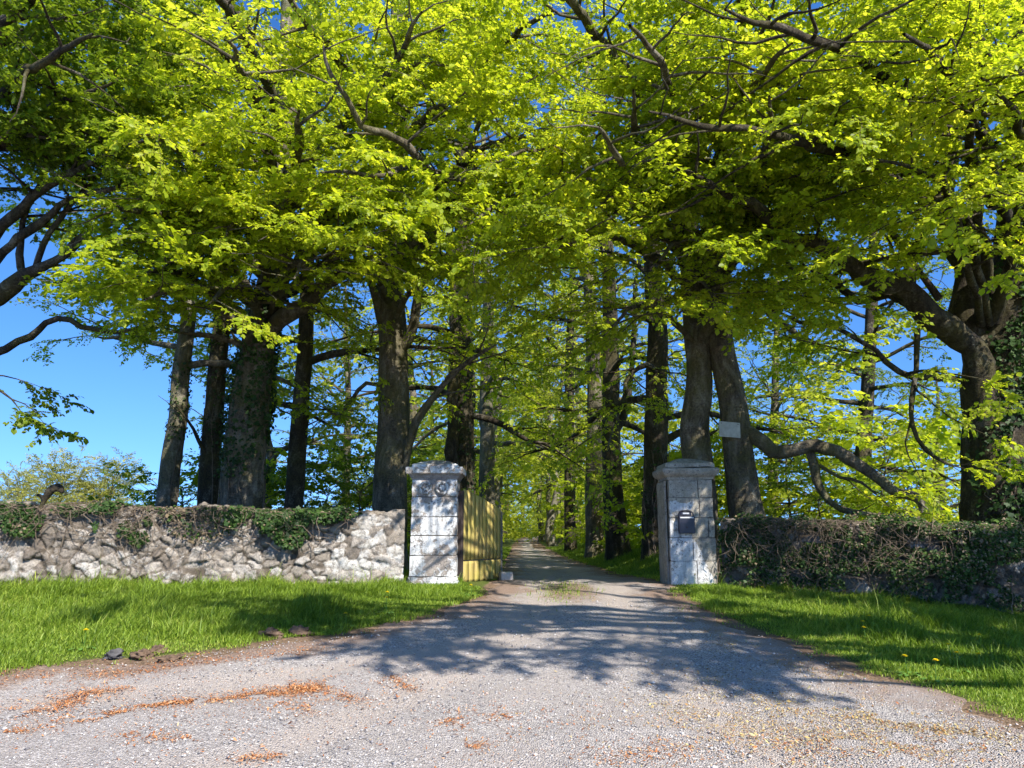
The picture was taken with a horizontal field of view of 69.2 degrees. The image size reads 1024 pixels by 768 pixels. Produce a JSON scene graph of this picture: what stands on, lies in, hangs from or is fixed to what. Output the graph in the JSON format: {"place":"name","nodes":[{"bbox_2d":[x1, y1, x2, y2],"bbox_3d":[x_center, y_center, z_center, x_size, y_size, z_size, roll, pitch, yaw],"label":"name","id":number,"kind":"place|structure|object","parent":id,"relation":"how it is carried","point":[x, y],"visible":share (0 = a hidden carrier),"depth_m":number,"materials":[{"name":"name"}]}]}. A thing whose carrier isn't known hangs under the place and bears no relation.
{"place":"outdoors","nodes":[
{"label":"outdoors","id":0,"kind":"place"},
{"bbox_2d":[0,554,487,676],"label":"verge grass","id":1,"kind":"structure","parent":0,"point":[224,615],"depth_m":9.70,"materials":[{"name":"plant"}]},
{"bbox_2d":[404,547,511,579],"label":"avenue grass","id":2,"kind":"structure","parent":0,"point":[506,551],"depth_m":26.02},
{"bbox_2d":[0,0,1009,529],"label":"sky","id":3,"kind":"structure","parent":0,"point":[130,415],"materials":[{"name":"blue"}]},
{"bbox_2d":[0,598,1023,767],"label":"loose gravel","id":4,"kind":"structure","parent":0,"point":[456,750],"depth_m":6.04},
{"bbox_2d":[0,530,1023,728],"bbox_3d":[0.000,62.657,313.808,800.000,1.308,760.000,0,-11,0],"label":"ground","id":5,"kind":"structure","parent":0,"point":[834,660],"depth_m":8.02,"materials":[{"name":"soil"}]},
{"bbox_2d":[0,456,70,502],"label":"field tree","id":6,"kind":"object","parent":5,"relation":"on","point":[18,488],"visible":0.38,"depth_m":68.96,"materials":[{"name":"green plant"}]},
{"bbox_2d":[1,443,107,504],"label":"field tree","id":7,"kind":"object","parent":5,"relation":"on","point":[61,478],"visible":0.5,"depth_m":60.94,"materials":[{"name":"green plant"}]},
{"bbox_2d":[52,466,134,503],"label":"field tree","id":8,"kind":"object","parent":5,"relation":"on","point":[91,477],"visible":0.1,"depth_m":69.10,"materials":[{"name":"green plant"}]},
{"bbox_2d":[63,447,156,504],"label":"field tree","id":9,"kind":"object","parent":5,"relation":"on","point":[90,487],"visible":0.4,"depth_m":62.91,"materials":[{"name":"green plant"}]},
{"bbox_2d":[102,648,124,659],"bbox_3d":[-4.124,2.818,7.671,0.242,0.175,0.214,0,-11,0],"label":"rock","id":10,"kind":"object","parent":5,"relation":"on","point":[115,654],"visible":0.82,"depth_m":7.63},
{"bbox_2d":[0,0,240,450],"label":"beech tree","id":11,"kind":"object","parent":5,"relation":"on","point":[50,122],"visible":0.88,"depth_m":12.12,"materials":[{"name":"green plant"}]},
{"bbox_2d":[129,648,156,660],"bbox_3d":[-3.836,2.806,7.661,0.262,0.153,0.222,0,-11,0],"label":"earth clod","id":12,"kind":"object","parent":5,"relation":"on","point":[144,653],"visible":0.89,"depth_m":7.62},
{"bbox_2d":[100,468,197,509],"bbox_3d":[-14.348,5.550,29.538,4.909,4.584,4.998,0,-11,0],"label":"field bush","id":13,"kind":"object","parent":5,"relation":"on","point":[121,486],"visible":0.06,"depth_m":29.35,"materials":[{"name":"plant"}]},
{"bbox_2d":[150,644,169,653],"bbox_3d":[-3.728,2.824,7.840,0.270,0.150,0.182,0,-11,0],"label":"earth clod","id":14,"kind":"object","parent":5,"relation":"on","point":[155,648],"visible":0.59,"depth_m":7.82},
{"bbox_2d":[156,654,182,663],"bbox_3d":[-3.476,2.790,7.528,0.247,0.094,0.213,0,-11,0],"label":"earth clod","id":15,"kind":"object","parent":5,"relation":"on","point":[171,657],"visible":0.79,"depth_m":7.49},
{"bbox_2d":[82,448,267,506],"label":"beech sapling","id":16,"kind":"object","parent":5,"relation":"on","point":[136,498],"visible":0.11,"depth_m":20.01,"materials":[{"name":"green plant"}]},
{"bbox_2d":[0,24,377,504],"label":"beech tree","id":17,"kind":"object","parent":5,"relation":"on","point":[209,440],"visible":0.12,"depth_m":18.33,"materials":[{"name":"green plant"}]},
{"bbox_2d":[8,0,376,510],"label":"beech tree","id":18,"kind":"object","parent":5,"relation":"on","point":[183,366],"visible":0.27,"depth_m":18.35,"materials":[{"name":"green plant"}]},
{"bbox_2d":[0,500,404,585],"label":"stone wall","id":19,"kind":"structure","parent":5,"relation":"on","point":[374,544],"depth_m":12.16,"materials":[{"name":"stone"}]},
{"bbox_2d":[0,500,89,559],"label":"ivy","id":20,"kind":"object","parent":19,"relation":"attached to","point":[12,521],"visible":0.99,"depth_m":11.44,"materials":[{"name":"green plant"}]},
{"bbox_2d":[36,483,64,510],"bbox_3d":[-7.239,1.770,11.635,0.406,0.425,0.144,0,-11,0],"label":"dead branch","id":21,"kind":"object","parent":19,"relation":"on","point":[49,492],"visible":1,"depth_m":11.61,"materials":[{"name":"wood"}]},
{"bbox_2d":[7,499,195,582],"bbox_3d":[-6.422,2.511,11.764,2.682,1.354,0.451,3,-12,-16],"label":"ivy","id":22,"kind":"object","parent":19,"relation":"attached to","point":[105,507],"visible":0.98,"depth_m":11.77,"materials":[{"name":"green plant"}]},
{"bbox_2d":[0,500,290,581],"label":"ivy","id":23,"kind":"object","parent":19,"relation":"attached to","point":[203,514],"visible":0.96,"depth_m":12.04,"materials":[{"name":"plant"}]},
{"bbox_2d":[198,504,378,567],"bbox_3d":[-3.865,2.528,12.341,3.225,1.042,0.592,2,-11,-12],"label":"ivy","id":24,"kind":"object","parent":19,"relation":"attached to","point":[272,522],"visible":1,"depth_m":12.35,"materials":[{"name":"green plant"}]},
{"bbox_2d":[189,465,307,507],"bbox_3d":[-11.772,5.406,33.420,6.212,5.359,5.860,0,-11,0],"label":"field bush","id":25,"kind":"object","parent":5,"relation":"on","point":[277,498],"visible":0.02,"depth_m":33.52,"materials":[{"name":"plant"}]},
{"bbox_2d":[178,447,324,507],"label":"beech sapling","id":26,"kind":"object","parent":5,"relation":"on","point":[312,485],"visible":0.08,"depth_m":19.91,"materials":[{"name":"green plant"}]},
{"bbox_2d":[147,170,412,508],"bbox_3d":[-7.351,-1.440,23.465,8.650,14.204,8.613,0,-11,0],"label":"beech tree","id":27,"kind":"object","parent":5,"relation":"on","point":[270,453],"visible":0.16,"depth_m":22.83,"materials":[{"name":"green plant"}]},
{"bbox_2d":[19,0,542,508],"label":"beech tree","id":28,"kind":"object","parent":5,"relation":"on","point":[215,254],"visible":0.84,"depth_m":12.02,"materials":[{"name":"green plant"}]},
{"bbox_2d":[287,625,314,636],"bbox_3d":[-2.484,2.938,8.761,0.329,0.192,0.229,0,-11,0],"label":"earth clod","id":29,"kind":"object","parent":5,"relation":"on","point":[300,630],"visible":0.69,"depth_m":8.71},
{"bbox_2d":[75,0,561,508],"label":"beech tree","id":30,"kind":"object","parent":5,"relation":"on","point":[306,359],"visible":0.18,"depth_m":17.96,"materials":[{"name":"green plant"}]},
{"bbox_2d":[264,435,411,509],"bbox_3d":[-5.439,3.546,21.691,5.483,4.702,4.855,0,-11,0],"label":"field bush","id":31,"kind":"object","parent":5,"relation":"on","point":[328,492],"visible":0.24,"depth_m":21.14,"materials":[{"name":"green plant"}]},
{"bbox_2d":[272,278,443,506],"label":"beech tree","id":32,"kind":"object","parent":5,"relation":"on","point":[347,386],"visible":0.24,"depth_m":33.32,"materials":[{"name":"green plant"}]},
{"bbox_2d":[311,448,409,535],"bbox_3d":[-8.108,6.467,39.418,6.328,6.209,5.154,0,-11,0],"label":"field bush","id":33,"kind":"object","parent":5,"relation":"on","point":[363,474],"visible":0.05,"depth_m":39.44,"materials":[{"name":"plant"}]},
{"bbox_2d":[308,455,427,546],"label":"beech sapling","id":34,"kind":"object","parent":5,"relation":"on","point":[356,509],"visible":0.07,"depth_m":25.22,"materials":[{"name":"green plant"}]},
{"bbox_2d":[266,413,473,556],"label":"beech sapling","id":35,"kind":"object","parent":5,"relation":"on","point":[320,468],"visible":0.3,"depth_m":19.95,"materials":[{"name":"green plant"}]},
{"bbox_2d":[316,250,505,545],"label":"beech tree","id":36,"kind":"object","parent":5,"relation":"on","point":[413,393],"visible":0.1,"depth_m":40.25,"materials":[{"name":"green plant"}]},
{"bbox_2d":[172,0,671,570],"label":"beech tree","id":37,"kind":"object","parent":5,"relation":"on","point":[476,94],"visible":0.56,"depth_m":13.33,"materials":[{"name":"green plant"}]},
{"bbox_2d":[407,453,444,545],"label":"beech sapling","id":38,"kind":"object","parent":5,"relation":"on","point":[408,529],"visible":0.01,"depth_m":30.58,"materials":[{"name":"green plant"}]},
{"bbox_2d":[360,321,503,468],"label":"beech tree","id":39,"kind":"object","parent":5,"relation":"on","point":[426,368],"visible":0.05,"depth_m":52.88,"materials":[{"name":"green plant"}]},
{"bbox_2d":[406,460,465,584],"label":"gate pillar","id":40,"kind":"structure","parent":5,"relation":"on","point":[434,526],"depth_m":12.79,"materials":[{"name":"stone"}]},
{"bbox_2d":[457,489,502,581],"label":"wooden gate","id":41,"kind":"structure","parent":40,"relation":"attached to","point":[480,540],"depth_m":13.62,"materials":[{"name":"wood"}]},
{"bbox_2d":[278,1,620,497],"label":"beech tree","id":42,"kind":"object","parent":5,"relation":"on","point":[459,450],"visible":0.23,"depth_m":21.82,"materials":[{"name":"green plant"}]},
{"bbox_2d":[407,462,509,545],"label":"beech sapling","id":43,"kind":"object","parent":5,"relation":"on","point":[477,482],"visible":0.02,"depth_m":34.89,"materials":[{"name":"green plant"}]},
{"bbox_2d":[418,339,513,493],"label":"beech tree","id":44,"kind":"object","parent":5,"relation":"on","point":[420,391],"visible":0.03,"depth_m":66.99,"materials":[{"name":"green plant"}]},
{"bbox_2d":[373,216,562,476],"bbox_3d":[-2.320,-0.332,37.230,9.691,17.766,11.016,0,-11,0],"label":"beech tree","id":45,"kind":"object","parent":5,"relation":"on","point":[429,419],"visible":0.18,"depth_m":35.88,"materials":[{"name":"green plant"}]},
{"bbox_2d":[322,124,640,504],"bbox_3d":[-1.075,-3.189,29.219,12.563,20.180,11.140,0,-11,0],"label":"beech tree","id":46,"kind":"object","parent":5,"relation":"on","point":[488,443],"visible":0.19,"depth_m":28.89,"materials":[{"name":"green plant"}]},
{"bbox_2d":[419,277,547,480],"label":"beech tree","id":47,"kind":"object","parent":5,"relation":"on","point":[438,381],"visible":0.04,"depth_m":53.83,"materials":[{"name":"green plant"}]},
{"bbox_2d":[417,304,551,488],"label":"beech tree","id":48,"kind":"object","parent":5,"relation":"on","point":[515,473],"visible":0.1,"depth_m":46.48,"materials":[{"name":"green plant"}]},
{"bbox_2d":[439,361,543,511],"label":"beech tree","id":49,"kind":"object","parent":5,"relation":"on","point":[504,485],"visible":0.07,"depth_m":58.31,"materials":[{"name":"green plant"}]},
{"bbox_2d":[422,281,564,511],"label":"beech tree","id":50,"kind":"object","parent":5,"relation":"on","point":[497,490],"visible":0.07,"depth_m":48.65,"materials":[{"name":"green plant"}]},
{"bbox_2d":[477,398,532,538],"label":"beech tree","id":51,"kind":"object","parent":5,"relation":"on","point":[512,491],"visible":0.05,"depth_m":83.11,"materials":[{"name":"green plant"}]},
{"bbox_2d":[498,571,512,579],"bbox_3d":[-0.113,3.676,14.105,0.263,0.227,0.233,2,-11,-11],"label":"stone block","id":52,"kind":"object","parent":5,"relation":"on","point":[503,575],"depth_m":14.01,"materials":[{"name":"stone"}]},
{"bbox_2d":[475,371,540,506],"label":"beech tree","id":53,"kind":"object","parent":5,"relation":"on","point":[521,495],"visible":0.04,"depth_m":60.27,"materials":[{"name":"green plant"}]},
{"bbox_2d":[476,346,545,533],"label":"beech tree","id":54,"kind":"object","parent":5,"relation":"on","point":[499,447],"visible":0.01,"depth_m":72.41,"materials":[{"name":"green plant"}]},
{"bbox_2d":[0,536,1023,767],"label":"gravel drive","id":55,"kind":"structure","parent":5,"relation":"on","point":[527,571],"depth_m":6.34,"materials":[{"name":"gravel"}]},
{"bbox_2d":[258,627,283,639],"bbox_3d":[-2.794,2.906,8.619,0.330,0.187,0.280,4,-12,-18],"label":"earth clod","id":56,"kind":"object","parent":55,"relation":"on","point":[269,631],"visible":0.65,"depth_m":8.53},
{"bbox_2d":[0,602,1023,767],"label":"bud scale litter","id":57,"kind":"object","parent":55,"relation":"on","point":[270,693],"visible":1,"depth_m":6.04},
{"bbox_2d":[516,580,602,611],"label":"grass patch","id":58,"kind":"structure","parent":55,"relation":"on","point":[566,586],"depth_m":11.89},
{"bbox_2d":[260,559,1023,767],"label":"dry flower litter","id":59,"kind":"object","parent":55,"relation":"on","point":[866,735],"visible":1,"depth_m":5.65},
{"bbox_2d":[500,464,526,542],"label":"beech sapling","id":60,"kind":"object","parent":5,"relation":"on","point":[513,535],"visible":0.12,"depth_m":56.10,"materials":[{"name":"green plant"}]},
{"bbox_2d":[510,505,524,535],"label":"beech sapling","id":61,"kind":"object","parent":5,"relation":"on","point":[515,513],"visible":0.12,"depth_m":90.04,"materials":[{"name":"green plant"}]},
{"bbox_2d":[503,494,534,537],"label":"beech sapling","id":62,"kind":"object","parent":5,"relation":"on","point":[522,516],"visible":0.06,"depth_m":95.81,"materials":[{"name":"green plant"}]},
{"bbox_2d":[509,497,532,536],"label":"beech sapling","id":63,"kind":"object","parent":5,"relation":"on","point":[520,512],"visible":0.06,"depth_m":101.55,"materials":[{"name":"green plant"}]},
{"bbox_2d":[517,494,537,536],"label":"beech sapling","id":64,"kind":"object","parent":5,"relation":"on","point":[529,520],"visible":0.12,"depth_m":88.53,"materials":[{"name":"green plant"}]},
{"bbox_2d":[498,343,561,541],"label":"beech tree","id":65,"kind":"object","parent":5,"relation":"on","point":[542,537],"visible":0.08,"depth_m":65.91,"materials":[{"name":"green plant"}]},
{"bbox_2d":[528,495,556,530],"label":"beech sapling","id":66,"kind":"object","parent":5,"relation":"on","point":[533,526],"visible":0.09,"depth_m":74.69,"materials":[{"name":"green plant"}]},
{"bbox_2d":[502,347,583,543],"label":"beech tree","id":67,"kind":"object","parent":5,"relation":"on","point":[547,494],"visible":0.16,"depth_m":56.41,"materials":[{"name":"green plant"}]},
{"bbox_2d":[503,337,585,534],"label":"beech tree","id":68,"kind":"object","parent":5,"relation":"on","point":[538,421],"visible":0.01,"depth_m":72.76,"materials":[{"name":"green plant"}]},
{"bbox_2d":[509,366,586,538],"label":"beech tree","id":69,"kind":"object","parent":5,"relation":"on","point":[582,391],"visible":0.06,"depth_m":63.06,"materials":[{"name":"green plant"}]},
{"bbox_2d":[513,418,583,528],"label":"beech tree","id":70,"kind":"object","parent":5,"relation":"on","point":[523,519],"visible":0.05,"depth_m":82.09,"materials":[{"name":"green plant"}]},
{"bbox_2d":[518,474,581,541],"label":"beech sapling","id":71,"kind":"object","parent":5,"relation":"on","point":[521,530],"visible":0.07,"depth_m":64.63,"materials":[{"name":"green plant"}]},
{"bbox_2d":[476,261,635,545],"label":"beech tree","id":72,"kind":"object","parent":5,"relation":"on","point":[549,529],"visible":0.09,"depth_m":48.22,"materials":[{"name":"green plant"}]},
{"bbox_2d":[532,478,584,536],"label":"beech sapling","id":73,"kind":"object","parent":5,"relation":"on","point":[542,532],"visible":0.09,"depth_m":56.29,"materials":[{"name":"green plant"}]},
{"bbox_2d":[472,251,647,550],"bbox_3d":[3.599,-2.581,35.193,11.041,21.302,14.808,0,-11,0],"label":"beech tree","id":74,"kind":"object","parent":5,"relation":"on","point":[568,523],"visible":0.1,"depth_m":36.62,"materials":[{"name":"green plant"}]},
{"bbox_2d":[498,276,625,543],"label":"beech tree","id":75,"kind":"object","parent":5,"relation":"on","point":[531,494],"visible":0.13,"depth_m":53.63,"materials":[{"name":"green plant"}]},
{"bbox_2d":[496,267,639,536],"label":"beech tree","id":76,"kind":"object","parent":5,"relation":"on","point":[577,390],"visible":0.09,"depth_m":45.21,"materials":[{"name":"green plant"}]},
{"bbox_2d":[554,469,602,526],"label":"beech sapling","id":77,"kind":"object","parent":5,"relation":"on","point":[559,517],"visible":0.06,"depth_m":48.24,"materials":[{"name":"green plant"}]},
{"bbox_2d":[540,467,639,540],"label":"beech sapling","id":78,"kind":"object","parent":5,"relation":"on","point":[554,506],"visible":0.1,"depth_m":42.65,"materials":[{"name":"green plant"}]},
{"bbox_2d":[476,152,715,541],"bbox_3d":[4.061,-1.425,34.452,11.233,18.115,9.881,-5,-12,26],"label":"beech tree","id":79,"kind":"object","parent":5,"relation":"on","point":[510,398],"visible":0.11,"depth_m":34.31,"materials":[{"name":"green plant"}]},
{"bbox_2d":[550,355,643,503],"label":"beech tree","id":80,"kind":"object","parent":5,"relation":"on","point":[622,432],"visible":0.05,"depth_m":60.87,"materials":[{"name":"green plant"}]},
{"bbox_2d":[552,464,642,543],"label":"beech sapling","id":81,"kind":"object","parent":5,"relation":"on","point":[572,487],"visible":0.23,"depth_m":34.15,"materials":[{"name":"green plant"}]},
{"bbox_2d":[437,16,763,559],"bbox_3d":[3.442,-3.888,25.691,11.366,19.947,10.268,-4,-12,20],"label":"beech tree","id":82,"kind":"object","parent":5,"relation":"on","point":[615,545],"visible":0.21,"depth_m":24.64,"materials":[{"name":"green plant"}]},
{"bbox_2d":[487,4,718,557],"bbox_3d":[3.267,-5.059,30.760,9.624,24.280,10.486,0,-11,0],"label":"beech tree","id":83,"kind":"object","parent":5,"relation":"on","point":[593,521],"visible":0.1,"depth_m":28.68,"materials":[{"name":"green plant"}]},
{"bbox_2d":[575,461,640,538],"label":"beech sapling","id":84,"kind":"object","parent":5,"relation":"on","point":[579,513],"visible":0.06,"depth_m":37.62,"materials":[{"name":"green plant"}]},
{"bbox_2d":[592,467,642,547],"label":"beech sapling","id":85,"kind":"object","parent":5,"relation":"on","point":[630,511],"visible":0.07,"depth_m":26.86,"materials":[{"name":"green plant"}]},
{"bbox_2d":[602,404,723,545],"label":"beech sapling","id":86,"kind":"object","parent":5,"relation":"on","point":[672,425],"visible":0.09,"depth_m":29.29,"materials":[{"name":"green plant"}]},
{"bbox_2d":[473,0,866,561],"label":"beech tree","id":87,"kind":"object","parent":5,"relation":"on","point":[658,438],"visible":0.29,"depth_m":19.84,"materials":[{"name":"green plant"}]},
{"bbox_2d":[393,0,955,574],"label":"beech tree","id":88,"kind":"object","parent":5,"relation":"on","point":[583,192],"visible":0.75,"depth_m":11.98,"materials":[{"name":"green plant"}]},
{"bbox_2d":[719,421,740,437],"bbox_3d":[4.303,0.902,14.678,0.430,0.310,0.030,5,-18,-5],"label":"sign board","id":89,"kind":"object","parent":88,"relation":"attached to","point":[730,429],"visible":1,"depth_m":14.67,"materials":[{"name":"metal"}]},
{"bbox_2d":[652,459,718,584],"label":"gate pillar","id":90,"kind":"structure","parent":5,"relation":"on","point":[684,484],"depth_m":12.85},
{"bbox_2d":[678,510,694,533],"bbox_3d":[2.990,2.360,12.729,0.270,0.398,0.120,0,-11,0],"label":"letter box","id":91,"kind":"object","parent":90,"relation":"attached to","point":[686,522],"visible":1,"depth_m":12.68,"materials":[{"name":"grey metal"}]},
{"bbox_2d":[605,426,773,548],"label":"beech sapling","id":92,"kind":"object","parent":5,"relation":"on","point":[718,462],"visible":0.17,"depth_m":21.09,"materials":[{"name":"green plant"}]},
{"bbox_2d":[599,435,779,550],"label":"beech sapling","id":93,"kind":"object","parent":5,"relation":"on","point":[721,486],"visible":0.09,"depth_m":23.05,"materials":[{"name":"green plant"}]},
{"bbox_2d":[712,280,883,518],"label":"beech tree","id":94,"kind":"object","parent":5,"relation":"on","point":[775,405],"visible":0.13,"depth_m":33.02,"materials":[{"name":"green plant"}]},
{"bbox_2d":[710,351,903,526],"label":"beech sapling","id":95,"kind":"object","parent":5,"relation":"on","point":[783,496],"visible":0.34,"depth_m":22.36,"materials":[{"name":"green plant"}]},
{"bbox_2d":[621,0,1023,525],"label":"beech tree","id":96,"kind":"object","parent":5,"relation":"on","point":[979,326],"visible":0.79,"depth_m":11.14,"materials":[{"name":"green plant"}]},
{"bbox_2d":[756,452,907,521],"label":"beech sapling","id":97,"kind":"object","parent":5,"relation":"on","point":[803,482],"visible":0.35,"depth_m":18.85,"materials":[{"name":"green plant"}]},
{"bbox_2d":[711,201,985,519],"bbox_3d":[12.607,-2.904,27.877,14.777,20.190,10.925,0,-11,0],"label":"beech tree","id":98,"kind":"object","parent":5,"relation":"on","point":[868,377],"visible":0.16,"depth_m":27.29,"materials":[{"name":"green plant"}]},
{"bbox_2d":[769,390,960,529],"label":"beech sapling","id":99,"kind":"object","parent":5,"relation":"on","point":[944,436],"visible":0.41,"depth_m":20.16,"materials":[{"name":"green plant"}]},
{"bbox_2d":[712,510,1023,613],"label":"ivy hedge","id":100,"kind":"object","parent":5,"relation":"on","point":[972,541],"visible":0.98,"depth_m":11.43,"materials":[{"name":"green plant"}]},
{"bbox_2d":[720,518,1023,607],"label":"stone wall","id":101,"kind":"structure","parent":5,"relation":"on","point":[736,576],"depth_m":11.53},
{"bbox_2d":[819,381,961,519],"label":"beech tree","id":102,"kind":"object","parent":5,"relation":"on","point":[956,504],"visible":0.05,"depth_m":29.51,"materials":[{"name":"green plant"}]},
{"bbox_2d":[844,408,961,520],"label":"beech sapling","id":103,"kind":"object","parent":5,"relation":"on","point":[904,433],"visible":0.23,"depth_m":24.02,"materials":[{"name":"green plant"}]},
{"bbox_2d":[895,654,921,677],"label":"dandelion","id":104,"kind":"object","parent":5,"relation":"on","point":[905,674],"visible":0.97,"depth_m":7.06,"materials":[{"name":"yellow plant"}]},
{"bbox_2d":[919,658,954,681],"bbox_3d":[3.936,2.677,6.928,0.276,0.221,0.269,5,-12,-24],"label":"dandelion","id":105,"kind":"object","parent":5,"relation":"on","point":[935,659],"visible":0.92,"depth_m":6.92,"materials":[{"name":"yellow plant"}]},
{"bbox_2d":[546,538,722,581],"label":"avenue grass","id":106,"kind":"structure","parent":0,"point":[632,565],"depth_m":21.31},
{"bbox_2d":[667,574,1023,720],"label":"verge grass","id":107,"kind":"structure","parent":0,"point":[896,627],"depth_m":8.90,"materials":[{"name":"plant"}]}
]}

